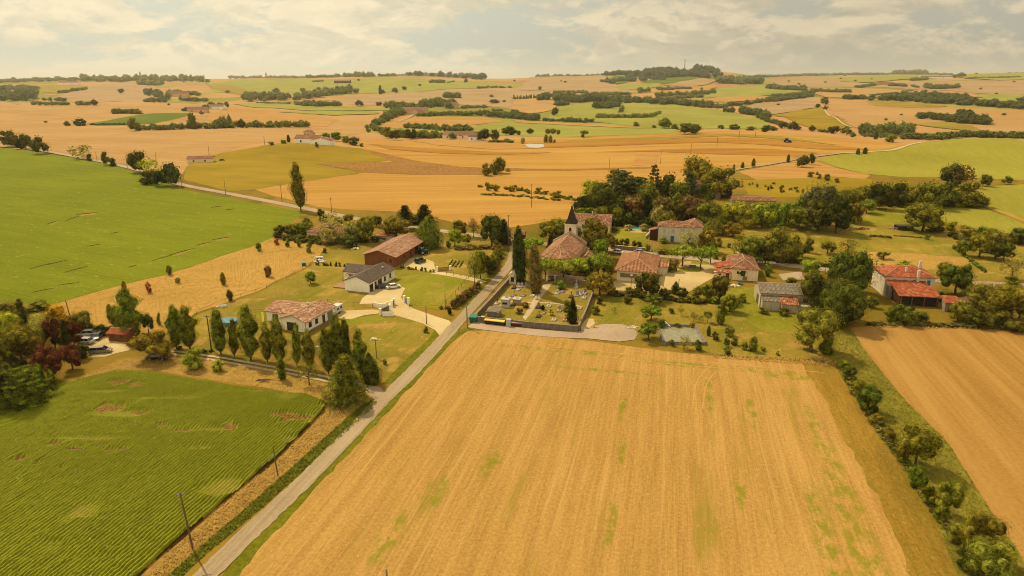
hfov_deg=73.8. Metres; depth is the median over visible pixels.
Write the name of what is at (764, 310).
bush
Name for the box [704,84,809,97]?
field
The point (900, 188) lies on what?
broadleaf tree
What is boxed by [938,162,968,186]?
broadleaf tree
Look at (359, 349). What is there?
poplar tree
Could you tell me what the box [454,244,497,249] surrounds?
hedge
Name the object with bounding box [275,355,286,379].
slender tree
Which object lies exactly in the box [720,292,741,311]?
broadleaf tree
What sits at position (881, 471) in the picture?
margin grass
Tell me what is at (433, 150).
field
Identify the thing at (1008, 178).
broadleaf tree
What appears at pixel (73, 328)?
broadleaf tree
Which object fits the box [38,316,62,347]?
broadleaf tree
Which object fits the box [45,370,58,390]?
bush
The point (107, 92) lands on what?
field
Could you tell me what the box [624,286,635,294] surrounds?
bush
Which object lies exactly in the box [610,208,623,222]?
broadleaf tree
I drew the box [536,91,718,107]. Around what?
distant wood
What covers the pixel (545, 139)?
slender tree
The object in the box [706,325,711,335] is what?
slender tree
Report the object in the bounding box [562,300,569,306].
bush
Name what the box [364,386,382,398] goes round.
road mouth
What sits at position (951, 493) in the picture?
broadleaf tree
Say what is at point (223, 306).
rubble heap
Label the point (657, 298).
spreading tree
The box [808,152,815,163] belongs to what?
broadleaf tree
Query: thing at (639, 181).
cedar tree
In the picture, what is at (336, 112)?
field
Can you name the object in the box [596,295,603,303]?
bush
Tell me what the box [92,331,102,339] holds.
parked car
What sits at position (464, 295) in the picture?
hedge
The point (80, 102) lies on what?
distant wood
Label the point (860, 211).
broadleaf tree
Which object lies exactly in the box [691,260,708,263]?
grass island
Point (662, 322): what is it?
bush
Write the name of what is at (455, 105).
house
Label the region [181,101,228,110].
distant wood
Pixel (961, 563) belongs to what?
bush
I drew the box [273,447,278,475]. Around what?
utility pole
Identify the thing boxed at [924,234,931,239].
bush
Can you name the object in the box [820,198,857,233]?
broadleaf tree
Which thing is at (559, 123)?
field
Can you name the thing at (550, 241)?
cypress tree
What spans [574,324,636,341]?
turning circle
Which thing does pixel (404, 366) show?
verge
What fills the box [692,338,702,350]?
bush
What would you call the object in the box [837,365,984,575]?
brambles
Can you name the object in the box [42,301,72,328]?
broadleaf tree
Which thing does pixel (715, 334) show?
bush
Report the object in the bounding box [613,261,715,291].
village square
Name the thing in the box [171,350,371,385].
track
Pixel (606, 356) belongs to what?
wheel track
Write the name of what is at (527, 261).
pollard tree
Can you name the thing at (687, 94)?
distant wood
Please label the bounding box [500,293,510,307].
white tomb
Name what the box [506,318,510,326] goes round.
utility cabinet
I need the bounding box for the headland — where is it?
[67,355,334,400]
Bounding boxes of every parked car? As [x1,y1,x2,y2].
[77,329,95,336]
[79,336,95,344]
[87,345,112,353]
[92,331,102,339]
[145,353,168,360]
[376,283,387,288]
[385,283,400,288]
[414,257,425,263]
[612,248,623,253]
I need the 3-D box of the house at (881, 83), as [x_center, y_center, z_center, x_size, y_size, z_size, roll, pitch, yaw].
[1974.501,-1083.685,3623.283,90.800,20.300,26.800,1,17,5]
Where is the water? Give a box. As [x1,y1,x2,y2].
[524,144,544,147]
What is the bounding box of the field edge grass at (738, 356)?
[711,324,986,365]
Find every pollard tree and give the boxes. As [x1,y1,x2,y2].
[523,236,546,250]
[525,257,540,269]
[540,256,555,279]
[550,257,578,276]
[570,256,594,275]
[587,251,614,272]
[666,243,694,265]
[691,245,715,268]
[703,311,712,322]
[706,246,718,262]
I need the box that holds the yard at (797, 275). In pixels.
[778,271,804,279]
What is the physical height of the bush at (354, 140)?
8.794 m
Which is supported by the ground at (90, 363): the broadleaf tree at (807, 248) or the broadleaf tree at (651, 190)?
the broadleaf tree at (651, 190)
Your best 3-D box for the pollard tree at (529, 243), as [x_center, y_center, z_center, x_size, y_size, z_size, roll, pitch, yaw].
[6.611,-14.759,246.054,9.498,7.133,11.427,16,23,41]
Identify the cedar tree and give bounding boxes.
[0,364,64,414]
[607,170,635,197]
[624,176,648,195]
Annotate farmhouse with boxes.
[871,260,941,306]
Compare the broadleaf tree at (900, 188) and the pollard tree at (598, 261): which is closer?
the pollard tree at (598, 261)
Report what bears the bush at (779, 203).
on the ground at (90, 363)
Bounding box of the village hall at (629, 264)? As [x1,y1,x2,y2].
[614,251,669,287]
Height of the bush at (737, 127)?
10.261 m
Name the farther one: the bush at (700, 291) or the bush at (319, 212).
the bush at (319, 212)
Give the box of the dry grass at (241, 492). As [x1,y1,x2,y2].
[149,397,365,575]
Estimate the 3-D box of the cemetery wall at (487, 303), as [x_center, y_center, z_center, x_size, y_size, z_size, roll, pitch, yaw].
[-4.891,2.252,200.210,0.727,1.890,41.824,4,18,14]
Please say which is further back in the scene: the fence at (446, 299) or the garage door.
the fence at (446, 299)
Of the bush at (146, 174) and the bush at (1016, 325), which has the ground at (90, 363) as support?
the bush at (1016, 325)
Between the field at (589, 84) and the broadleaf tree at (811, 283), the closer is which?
the broadleaf tree at (811, 283)
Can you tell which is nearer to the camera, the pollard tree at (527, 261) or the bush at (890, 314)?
the bush at (890, 314)
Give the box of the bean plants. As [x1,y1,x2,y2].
[0,370,324,575]
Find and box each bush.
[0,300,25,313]
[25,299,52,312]
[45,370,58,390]
[71,117,86,125]
[76,342,90,358]
[86,154,91,160]
[91,322,107,335]
[106,157,116,165]
[137,168,155,184]
[145,282,151,292]
[156,313,161,324]
[166,264,172,274]
[177,347,206,371]
[211,358,224,371]
[225,289,233,300]
[255,243,260,250]
[264,265,272,276]
[272,224,285,238]
[284,222,300,234]
[295,237,300,246]
[296,220,313,234]
[302,217,312,223]
[305,241,311,252]
[315,207,326,220]
[319,227,340,244]
[336,235,359,247]
[348,137,359,144]
[481,163,492,175]
[485,182,489,189]
[488,162,498,174]
[508,186,515,191]
[516,307,523,313]
[520,301,528,307]
[552,190,562,197]
[554,280,566,289]
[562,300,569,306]
[586,193,604,206]
[591,305,599,314]
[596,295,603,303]
[601,266,614,274]
[611,226,617,232]
[623,295,632,302]
[624,224,632,230]
[624,238,629,245]
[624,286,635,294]
[640,223,650,230]
[656,248,670,254]
[656,318,665,327]
[659,237,668,243]
[659,287,673,299]
[668,265,676,272]
[669,259,679,271]
[676,287,689,296]
[689,295,700,303]
[691,286,704,297]
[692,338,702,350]
[702,241,720,249]
[702,282,713,298]
[708,296,717,303]
[712,330,719,339]
[716,236,723,246]
[718,303,726,313]
[721,205,734,223]
[721,346,730,354]
[723,325,735,336]
[723,338,729,345]
[729,123,740,129]
[730,337,737,345]
[737,201,757,228]
[738,294,747,302]
[740,342,747,350]
[745,126,756,130]
[750,199,766,223]
[756,307,769,313]
[760,124,769,131]
[764,266,772,276]
[765,205,787,228]
[773,200,787,223]
[777,308,789,315]
[785,276,798,282]
[806,301,863,328]
[817,338,838,354]
[824,173,830,180]
[836,359,851,369]
[842,364,857,380]
[848,378,868,395]
[865,295,879,308]
[867,413,888,426]
[881,306,901,322]
[884,133,897,141]
[884,425,897,439]
[888,302,920,327]
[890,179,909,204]
[894,259,913,265]
[896,451,914,463]
[906,464,932,487]
[915,310,930,322]
[919,483,940,507]
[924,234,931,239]
[925,227,946,231]
[931,505,951,522]
[939,291,950,302]
[943,516,971,546]
[945,220,958,230]
[953,546,981,573]
[954,304,1004,328]
[957,224,977,236]
[985,310,1023,333]
[1004,275,1020,285]
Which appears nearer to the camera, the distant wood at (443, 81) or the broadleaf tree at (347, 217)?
the broadleaf tree at (347, 217)
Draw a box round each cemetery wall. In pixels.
[475,277,508,315]
[477,316,577,331]
[555,276,586,286]
[578,290,593,331]
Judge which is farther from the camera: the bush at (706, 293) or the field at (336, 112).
the field at (336, 112)
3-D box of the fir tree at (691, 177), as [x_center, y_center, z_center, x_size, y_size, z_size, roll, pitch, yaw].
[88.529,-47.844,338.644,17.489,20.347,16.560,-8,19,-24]
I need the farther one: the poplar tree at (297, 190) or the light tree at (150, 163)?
the light tree at (150, 163)
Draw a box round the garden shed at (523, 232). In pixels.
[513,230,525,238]
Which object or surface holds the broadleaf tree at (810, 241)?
on the lawn at (938, 243)
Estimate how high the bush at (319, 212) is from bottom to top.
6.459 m
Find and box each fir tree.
[14,299,34,327]
[57,319,74,347]
[319,353,373,412]
[396,205,417,224]
[410,204,438,224]
[493,219,513,245]
[598,192,611,206]
[637,193,652,219]
[684,171,700,198]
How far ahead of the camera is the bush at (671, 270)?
225.77 m
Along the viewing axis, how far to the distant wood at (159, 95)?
2392.41 m
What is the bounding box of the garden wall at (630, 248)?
[611,245,644,250]
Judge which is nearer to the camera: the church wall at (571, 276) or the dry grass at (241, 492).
the dry grass at (241, 492)
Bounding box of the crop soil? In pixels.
[13,372,327,575]
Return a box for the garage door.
[327,310,332,319]
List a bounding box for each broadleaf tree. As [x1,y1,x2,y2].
[0,129,18,146]
[0,309,22,331]
[0,319,47,358]
[0,337,14,362]
[0,360,14,397]
[3,351,29,367]
[12,139,24,148]
[18,132,32,148]
[24,339,64,377]
[28,135,51,151]
[30,324,47,344]
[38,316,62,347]
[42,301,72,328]
[56,342,81,369]
[64,318,82,345]
[68,309,93,329]
[90,98,97,104]
[101,150,108,164]
[125,149,147,170]
[126,117,138,129]
[140,312,153,332]
[150,167,167,185]
[159,162,182,183]
[236,118,245,127]
[304,271,317,283]
[329,132,341,140]
[342,136,349,142]
[342,213,354,222]
[343,219,363,236]
[355,100,363,104]
[355,214,376,242]
[373,216,382,225]
[380,214,412,236]
[383,126,391,136]
[389,128,400,139]
[405,129,415,138]
[446,228,463,245]
[451,218,467,233]
[461,233,471,243]
[474,247,487,278]
[476,128,489,140]
[478,212,503,245]
[483,254,496,274]
[489,99,498,102]
[489,129,500,139]
[493,156,505,171]
[499,126,516,134]
[526,128,533,133]
[537,217,565,239]
[551,107,558,114]
[575,207,593,212]
[578,226,582,237]
[579,178,598,195]
[579,214,610,250]
[581,271,617,296]
[590,179,616,195]
[591,237,609,255]
[593,206,610,213]
[604,230,617,251]
[605,168,618,179]
[606,192,629,216]
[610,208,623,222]
[617,176,635,196]
[623,194,646,216]
[632,271,662,296]
[636,178,660,200]
[649,195,669,216]
[650,204,664,224]
[654,171,675,199]
[656,211,677,225]
[658,117,672,127]
[665,199,687,219]
[669,180,690,199]
[676,123,702,133]
[678,193,709,218]
[680,154,712,181]
[694,198,725,223]
[695,180,716,200]
[696,227,718,247]
[697,165,743,194]
[708,274,731,299]
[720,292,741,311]
[721,199,748,222]
[722,221,744,236]
[735,232,764,264]
[744,199,780,227]
[756,238,775,263]
[757,224,806,265]
[776,197,801,225]
[778,121,787,128]
[787,121,798,129]
[787,205,811,229]
[787,242,805,262]
[791,303,844,352]
[794,195,806,206]
[794,267,860,307]
[795,154,809,166]
[800,180,838,226]
[800,258,822,273]
[801,196,832,231]
[801,243,810,256]
[803,237,814,251]
[808,125,815,130]
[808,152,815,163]
[814,279,875,327]
[820,97,829,103]
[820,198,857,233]
[820,247,879,293]
[821,187,841,201]
[828,126,840,133]
[837,191,859,203]
[840,125,851,134]
[849,199,867,223]
[853,382,884,414]
[860,198,880,212]
[864,181,899,209]
[889,181,911,203]
[892,420,950,465]
[901,183,922,205]
[901,199,950,231]
[915,179,950,205]
[932,477,969,517]
[935,260,951,277]
[936,261,977,293]
[937,185,956,205]
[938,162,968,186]
[943,179,962,204]
[947,299,971,322]
[956,180,985,201]
[956,239,974,254]
[958,507,1014,548]
[958,534,1023,575]
[959,285,971,296]
[962,279,1010,312]
[966,194,989,206]
[969,231,991,256]
[974,226,1003,234]
[977,280,1023,320]
[980,174,994,186]
[982,228,1013,258]
[992,240,1018,261]
[1001,175,1013,183]
[1010,227,1023,244]
[1013,305,1021,318]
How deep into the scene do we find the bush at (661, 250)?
248.67 m
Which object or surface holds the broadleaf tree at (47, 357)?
on the ground at (90, 363)
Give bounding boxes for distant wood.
[0,73,210,85]
[0,84,69,104]
[57,87,87,92]
[75,100,90,104]
[90,122,126,124]
[110,107,143,113]
[133,113,310,129]
[142,88,208,102]
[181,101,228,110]
[228,71,396,78]
[240,83,358,105]
[312,79,511,88]
[364,122,513,142]
[371,97,487,124]
[388,70,487,79]
[442,91,461,97]
[473,108,512,117]
[508,109,594,122]
[513,94,537,98]
[535,64,722,83]
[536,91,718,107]
[555,86,716,98]
[595,104,661,117]
[659,93,813,116]
[715,74,764,83]
[747,72,891,76]
[756,114,828,132]
[765,82,960,99]
[842,90,1023,108]
[858,120,916,137]
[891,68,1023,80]
[899,129,1023,139]
[914,108,992,124]
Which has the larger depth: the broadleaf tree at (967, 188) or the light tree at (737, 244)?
the broadleaf tree at (967, 188)
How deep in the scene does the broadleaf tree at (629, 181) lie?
337.48 m
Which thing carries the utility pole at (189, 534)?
on the verge at (161, 569)
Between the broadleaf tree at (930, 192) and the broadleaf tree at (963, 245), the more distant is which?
the broadleaf tree at (930, 192)
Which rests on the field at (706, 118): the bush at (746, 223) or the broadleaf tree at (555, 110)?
the broadleaf tree at (555, 110)
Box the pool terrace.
[630,225,647,232]
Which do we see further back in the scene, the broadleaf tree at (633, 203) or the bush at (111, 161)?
the bush at (111, 161)
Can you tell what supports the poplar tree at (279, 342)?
on the ground patch at (290, 361)
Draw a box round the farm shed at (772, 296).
[754,282,811,312]
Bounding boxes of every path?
[498,301,578,305]
[523,283,551,319]
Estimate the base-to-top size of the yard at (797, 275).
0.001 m
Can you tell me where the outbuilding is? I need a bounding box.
[374,232,395,241]
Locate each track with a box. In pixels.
[169,353,358,387]
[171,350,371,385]
[461,337,517,357]
[475,335,823,372]
[481,340,745,370]
[615,351,657,360]
[692,361,774,424]
[702,367,757,408]
[817,102,850,126]
[840,142,920,152]
[985,206,1023,220]
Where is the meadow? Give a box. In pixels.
[53,237,327,342]
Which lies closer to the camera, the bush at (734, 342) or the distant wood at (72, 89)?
the bush at (734, 342)
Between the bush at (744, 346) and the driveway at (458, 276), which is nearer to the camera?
the bush at (744, 346)
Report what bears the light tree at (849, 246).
on the lawn at (938, 243)
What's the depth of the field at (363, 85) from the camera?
3758.16 m
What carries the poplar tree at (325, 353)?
on the ground patch at (290, 361)
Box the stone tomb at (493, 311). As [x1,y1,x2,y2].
[486,306,501,317]
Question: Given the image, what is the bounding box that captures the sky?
[0,0,1023,78]
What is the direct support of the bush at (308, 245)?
on the meadow
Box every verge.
[141,399,365,575]
[222,328,496,575]
[383,330,438,383]
[464,251,507,305]
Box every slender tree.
[31,363,48,390]
[105,304,111,320]
[108,305,120,326]
[121,281,126,289]
[186,112,197,128]
[219,272,225,284]
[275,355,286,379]
[543,134,547,142]
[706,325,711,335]
[715,309,726,324]
[747,336,757,351]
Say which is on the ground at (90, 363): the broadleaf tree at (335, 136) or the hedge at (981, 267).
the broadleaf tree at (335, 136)
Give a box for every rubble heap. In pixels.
[216,304,230,307]
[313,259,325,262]
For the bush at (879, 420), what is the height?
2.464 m
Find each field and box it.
[0,102,371,176]
[0,147,305,303]
[34,85,85,92]
[55,83,164,101]
[87,113,188,125]
[184,143,387,190]
[206,83,256,93]
[206,108,337,126]
[207,78,522,94]
[238,103,389,110]
[239,330,939,575]
[255,131,907,226]
[292,111,378,114]
[321,149,482,174]
[326,88,552,110]
[371,144,547,154]
[380,117,503,127]
[411,140,528,148]
[466,119,678,136]
[503,167,652,170]
[511,95,555,112]
[513,120,647,127]
[518,75,628,92]
[533,138,869,149]
[546,102,768,128]
[564,134,835,144]
[610,76,636,83]
[610,148,816,155]
[616,83,660,90]
[632,152,659,165]
[641,76,696,82]
[658,84,715,93]
[664,78,714,86]
[694,96,766,101]
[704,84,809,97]
[740,160,869,179]
[743,177,877,197]
[747,98,819,113]
[769,78,1023,93]
[775,108,849,129]
[815,89,945,97]
[816,139,1023,179]
[824,101,1023,132]
[842,74,940,81]
[849,326,1023,560]
[850,208,917,224]
[852,252,972,269]
[867,101,943,107]
[917,121,979,129]
[939,207,1023,232]
[961,73,1023,79]
[976,94,1023,100]
[977,184,1023,219]
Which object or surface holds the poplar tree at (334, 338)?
on the ground at (90, 363)
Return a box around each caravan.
[315,256,325,259]
[333,303,343,313]
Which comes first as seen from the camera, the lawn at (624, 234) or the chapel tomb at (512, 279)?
the chapel tomb at (512, 279)
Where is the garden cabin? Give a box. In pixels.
[105,327,136,341]
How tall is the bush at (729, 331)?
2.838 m
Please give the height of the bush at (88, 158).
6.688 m
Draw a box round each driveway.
[77,336,129,356]
[337,287,450,334]
[404,257,435,271]
[432,271,486,282]
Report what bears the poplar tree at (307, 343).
on the ground patch at (290, 361)
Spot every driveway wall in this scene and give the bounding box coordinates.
[373,301,387,307]
[382,312,393,315]
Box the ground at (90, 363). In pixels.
[0,69,1023,575]
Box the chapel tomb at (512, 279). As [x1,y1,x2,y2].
[508,270,516,283]
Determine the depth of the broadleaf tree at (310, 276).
212.64 m
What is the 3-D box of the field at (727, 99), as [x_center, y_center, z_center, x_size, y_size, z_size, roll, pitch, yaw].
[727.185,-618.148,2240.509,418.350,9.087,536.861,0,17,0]
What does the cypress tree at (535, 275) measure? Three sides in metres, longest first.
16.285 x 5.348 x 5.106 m
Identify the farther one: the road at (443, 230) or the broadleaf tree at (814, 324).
the road at (443, 230)
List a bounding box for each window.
[287,322,293,330]
[620,273,636,277]
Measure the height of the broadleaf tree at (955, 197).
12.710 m
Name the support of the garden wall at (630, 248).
on the ground at (90, 363)
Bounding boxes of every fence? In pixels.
[196,264,306,313]
[409,277,466,307]
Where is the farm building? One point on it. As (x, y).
(718, 195)
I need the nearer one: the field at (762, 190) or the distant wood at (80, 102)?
the field at (762, 190)
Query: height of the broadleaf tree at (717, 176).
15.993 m
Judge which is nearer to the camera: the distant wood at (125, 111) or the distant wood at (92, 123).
the distant wood at (92, 123)
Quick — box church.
[539,206,595,275]
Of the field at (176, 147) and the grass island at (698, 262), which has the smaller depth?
the grass island at (698, 262)
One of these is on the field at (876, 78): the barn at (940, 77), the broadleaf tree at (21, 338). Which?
the barn at (940, 77)
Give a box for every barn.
[208,104,226,109]
[334,80,350,82]
[361,233,423,266]
[721,189,731,197]
[729,196,776,204]
[919,76,952,78]
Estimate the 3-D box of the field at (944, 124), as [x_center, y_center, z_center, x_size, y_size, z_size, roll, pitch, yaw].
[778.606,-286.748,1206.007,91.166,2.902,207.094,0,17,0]
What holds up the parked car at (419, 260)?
on the driveway at (428, 264)
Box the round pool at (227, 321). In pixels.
[221,316,238,326]
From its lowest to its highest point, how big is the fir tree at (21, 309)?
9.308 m
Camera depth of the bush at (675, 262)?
225.90 m
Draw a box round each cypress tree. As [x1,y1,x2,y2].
[358,353,382,385]
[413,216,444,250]
[512,225,527,284]
[527,243,543,293]
[546,233,552,247]
[566,297,578,323]
[583,259,592,280]
[671,281,680,294]
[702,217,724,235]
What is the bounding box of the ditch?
[168,402,369,575]
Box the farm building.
[694,180,720,198]
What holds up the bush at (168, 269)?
on the meadow
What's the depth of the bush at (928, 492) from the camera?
102.85 m
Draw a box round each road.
[4,146,1023,287]
[192,242,513,575]
[468,322,578,337]
[726,153,839,178]
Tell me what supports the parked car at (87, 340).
on the driveway at (118, 347)
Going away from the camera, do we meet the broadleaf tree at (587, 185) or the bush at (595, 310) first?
the bush at (595, 310)
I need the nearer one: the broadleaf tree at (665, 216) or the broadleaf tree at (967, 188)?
the broadleaf tree at (665, 216)
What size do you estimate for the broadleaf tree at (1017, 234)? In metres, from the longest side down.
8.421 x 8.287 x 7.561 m
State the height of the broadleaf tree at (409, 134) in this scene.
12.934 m
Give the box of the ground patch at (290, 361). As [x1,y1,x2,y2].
[225,325,356,375]
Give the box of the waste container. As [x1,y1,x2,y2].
[469,314,477,322]
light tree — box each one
[27,311,53,328]
[67,145,91,158]
[136,156,160,170]
[297,362,317,384]
[318,210,343,237]
[466,251,481,283]
[467,218,479,237]
[677,228,698,244]
[677,304,685,314]
[679,335,690,348]
[729,233,744,253]
[837,238,859,251]
[952,165,976,182]
[997,255,1023,276]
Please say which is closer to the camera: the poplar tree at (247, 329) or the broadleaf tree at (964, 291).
the poplar tree at (247, 329)
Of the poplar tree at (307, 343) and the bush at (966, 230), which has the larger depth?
the bush at (966, 230)
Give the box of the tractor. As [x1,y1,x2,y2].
[418,247,429,254]
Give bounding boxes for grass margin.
[799,358,956,575]
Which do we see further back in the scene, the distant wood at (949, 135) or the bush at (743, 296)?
the distant wood at (949, 135)
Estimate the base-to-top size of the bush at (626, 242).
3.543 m
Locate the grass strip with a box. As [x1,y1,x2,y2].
[820,328,1023,575]
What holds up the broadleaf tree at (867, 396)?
on the grass strip
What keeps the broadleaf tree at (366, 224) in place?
on the lawn at (298, 287)
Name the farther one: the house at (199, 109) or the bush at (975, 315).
the house at (199, 109)
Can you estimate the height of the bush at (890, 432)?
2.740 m
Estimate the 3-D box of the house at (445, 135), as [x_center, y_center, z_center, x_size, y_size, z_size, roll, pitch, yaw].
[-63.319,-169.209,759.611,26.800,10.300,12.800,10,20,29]
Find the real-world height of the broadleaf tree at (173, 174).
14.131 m
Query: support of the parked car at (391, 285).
on the driveway at (401, 308)
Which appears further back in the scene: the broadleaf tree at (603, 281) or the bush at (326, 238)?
the bush at (326, 238)
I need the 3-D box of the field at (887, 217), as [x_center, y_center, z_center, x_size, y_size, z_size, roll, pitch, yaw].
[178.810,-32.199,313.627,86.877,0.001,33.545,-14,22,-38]
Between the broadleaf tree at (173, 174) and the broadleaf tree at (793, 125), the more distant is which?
the broadleaf tree at (793, 125)
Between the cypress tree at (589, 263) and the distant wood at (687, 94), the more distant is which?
the distant wood at (687, 94)
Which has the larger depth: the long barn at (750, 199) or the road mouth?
the long barn at (750, 199)
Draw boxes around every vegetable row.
[870,234,891,238]
[893,235,922,237]
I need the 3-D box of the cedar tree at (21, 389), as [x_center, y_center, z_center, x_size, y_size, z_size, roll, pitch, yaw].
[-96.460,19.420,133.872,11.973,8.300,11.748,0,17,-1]
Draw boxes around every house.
[58,81,80,84]
[167,91,188,96]
[186,155,214,162]
[187,107,209,112]
[294,134,334,145]
[333,262,395,292]
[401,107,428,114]
[442,131,464,138]
[444,102,458,108]
[457,131,479,138]
[468,135,482,140]
[575,211,612,232]
[649,218,703,242]
[714,252,760,280]
[875,82,892,84]
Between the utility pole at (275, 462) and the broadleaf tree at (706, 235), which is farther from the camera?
the broadleaf tree at (706, 235)
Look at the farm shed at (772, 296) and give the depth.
189.85 m
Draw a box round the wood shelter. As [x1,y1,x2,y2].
[894,224,913,229]
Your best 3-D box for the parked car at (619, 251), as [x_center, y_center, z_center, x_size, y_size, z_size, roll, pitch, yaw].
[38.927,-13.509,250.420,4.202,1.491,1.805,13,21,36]
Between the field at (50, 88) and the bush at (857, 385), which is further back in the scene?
the field at (50, 88)
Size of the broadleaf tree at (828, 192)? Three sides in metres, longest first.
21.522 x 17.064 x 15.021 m
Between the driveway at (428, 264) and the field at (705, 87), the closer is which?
the driveway at (428, 264)
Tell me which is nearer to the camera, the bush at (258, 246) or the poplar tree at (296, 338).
the poplar tree at (296, 338)
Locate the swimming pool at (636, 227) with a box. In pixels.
[627,226,648,230]
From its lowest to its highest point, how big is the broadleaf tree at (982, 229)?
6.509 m
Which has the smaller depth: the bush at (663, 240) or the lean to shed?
the lean to shed
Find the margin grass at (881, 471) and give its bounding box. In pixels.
[806,363,954,575]
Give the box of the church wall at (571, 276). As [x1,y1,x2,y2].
[549,273,584,279]
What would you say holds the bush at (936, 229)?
on the lawn at (938, 243)
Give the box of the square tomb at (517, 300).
[512,296,521,304]
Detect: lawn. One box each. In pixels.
[164,240,497,354]
[346,316,387,326]
[349,314,433,379]
[395,270,466,307]
[480,275,591,324]
[586,293,836,360]
[611,229,649,243]
[681,224,1023,280]
[721,287,801,332]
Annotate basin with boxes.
[657,321,706,345]
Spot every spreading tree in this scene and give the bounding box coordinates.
[125,327,175,359]
[636,321,660,339]
[638,303,663,320]
[644,292,663,303]
[820,239,836,253]
[876,251,890,258]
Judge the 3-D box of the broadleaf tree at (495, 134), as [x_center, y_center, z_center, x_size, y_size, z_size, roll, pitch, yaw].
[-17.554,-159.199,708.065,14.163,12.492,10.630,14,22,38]
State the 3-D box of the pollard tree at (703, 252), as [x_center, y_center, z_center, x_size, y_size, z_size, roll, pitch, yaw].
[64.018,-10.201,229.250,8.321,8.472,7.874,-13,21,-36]
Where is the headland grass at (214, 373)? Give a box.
[72,355,335,399]
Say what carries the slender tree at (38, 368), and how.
on the crop soil
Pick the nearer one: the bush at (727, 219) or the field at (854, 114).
the bush at (727, 219)
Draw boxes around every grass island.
[678,267,703,271]
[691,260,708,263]
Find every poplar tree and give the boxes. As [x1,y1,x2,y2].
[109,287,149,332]
[161,304,180,348]
[170,305,201,348]
[207,308,227,354]
[225,318,239,356]
[230,304,261,359]
[256,322,271,362]
[265,314,289,359]
[287,161,306,209]
[290,322,301,365]
[297,328,316,367]
[316,326,336,373]
[327,312,348,369]
[339,317,351,360]
[350,327,370,376]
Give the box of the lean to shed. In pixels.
[940,295,982,311]
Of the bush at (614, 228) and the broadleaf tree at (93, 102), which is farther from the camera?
the broadleaf tree at (93, 102)
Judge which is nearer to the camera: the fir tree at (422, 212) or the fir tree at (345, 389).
the fir tree at (345, 389)
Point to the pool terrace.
(639, 231)
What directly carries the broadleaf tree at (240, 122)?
on the field at (176, 147)
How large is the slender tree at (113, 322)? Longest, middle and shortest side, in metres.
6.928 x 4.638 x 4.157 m
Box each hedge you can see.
[273,233,322,238]
[315,262,346,266]
[400,265,434,271]
[449,281,480,308]
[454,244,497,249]
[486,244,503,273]
[952,245,987,272]
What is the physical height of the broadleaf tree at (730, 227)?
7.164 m
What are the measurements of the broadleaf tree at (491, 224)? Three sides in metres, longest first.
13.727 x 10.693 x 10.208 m
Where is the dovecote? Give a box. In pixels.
[303,129,313,134]
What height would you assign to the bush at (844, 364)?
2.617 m
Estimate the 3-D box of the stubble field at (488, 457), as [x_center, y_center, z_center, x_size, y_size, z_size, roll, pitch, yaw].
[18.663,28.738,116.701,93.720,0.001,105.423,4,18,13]
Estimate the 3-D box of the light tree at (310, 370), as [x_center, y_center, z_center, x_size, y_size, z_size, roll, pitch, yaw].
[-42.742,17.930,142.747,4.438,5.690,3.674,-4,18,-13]
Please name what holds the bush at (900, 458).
on the grass strip
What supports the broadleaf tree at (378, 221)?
on the ground at (90, 363)
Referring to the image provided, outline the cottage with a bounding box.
[305,223,346,236]
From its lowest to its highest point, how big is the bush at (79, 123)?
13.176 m
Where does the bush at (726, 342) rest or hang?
on the lawn at (754, 331)
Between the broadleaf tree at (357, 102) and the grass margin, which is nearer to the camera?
the grass margin
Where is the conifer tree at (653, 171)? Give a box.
[645,164,663,199]
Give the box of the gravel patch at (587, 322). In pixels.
[581,318,594,330]
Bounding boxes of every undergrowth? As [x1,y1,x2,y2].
[0,325,213,405]
[282,224,439,244]
[477,184,576,200]
[571,191,723,227]
[607,290,720,303]
[748,182,811,192]
[767,258,830,267]
[836,181,991,207]
[866,320,1011,329]
[947,231,1023,253]
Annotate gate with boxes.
[379,304,390,315]
[403,295,409,304]
[436,265,450,270]
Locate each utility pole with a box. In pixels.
[176,492,193,549]
[204,315,211,348]
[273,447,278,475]
[508,215,509,245]
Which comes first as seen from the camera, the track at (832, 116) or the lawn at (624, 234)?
the lawn at (624, 234)
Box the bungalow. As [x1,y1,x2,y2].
[264,299,336,331]
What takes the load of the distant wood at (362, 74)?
on the ground at (90, 363)
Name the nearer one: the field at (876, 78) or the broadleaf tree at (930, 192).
the broadleaf tree at (930, 192)
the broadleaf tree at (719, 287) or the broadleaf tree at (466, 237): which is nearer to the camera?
the broadleaf tree at (719, 287)
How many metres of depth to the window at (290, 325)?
174.10 m
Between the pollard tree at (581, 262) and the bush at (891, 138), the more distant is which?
the bush at (891, 138)
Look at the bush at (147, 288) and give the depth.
204.20 m
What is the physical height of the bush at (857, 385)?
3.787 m
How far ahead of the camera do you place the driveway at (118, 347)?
164.65 m

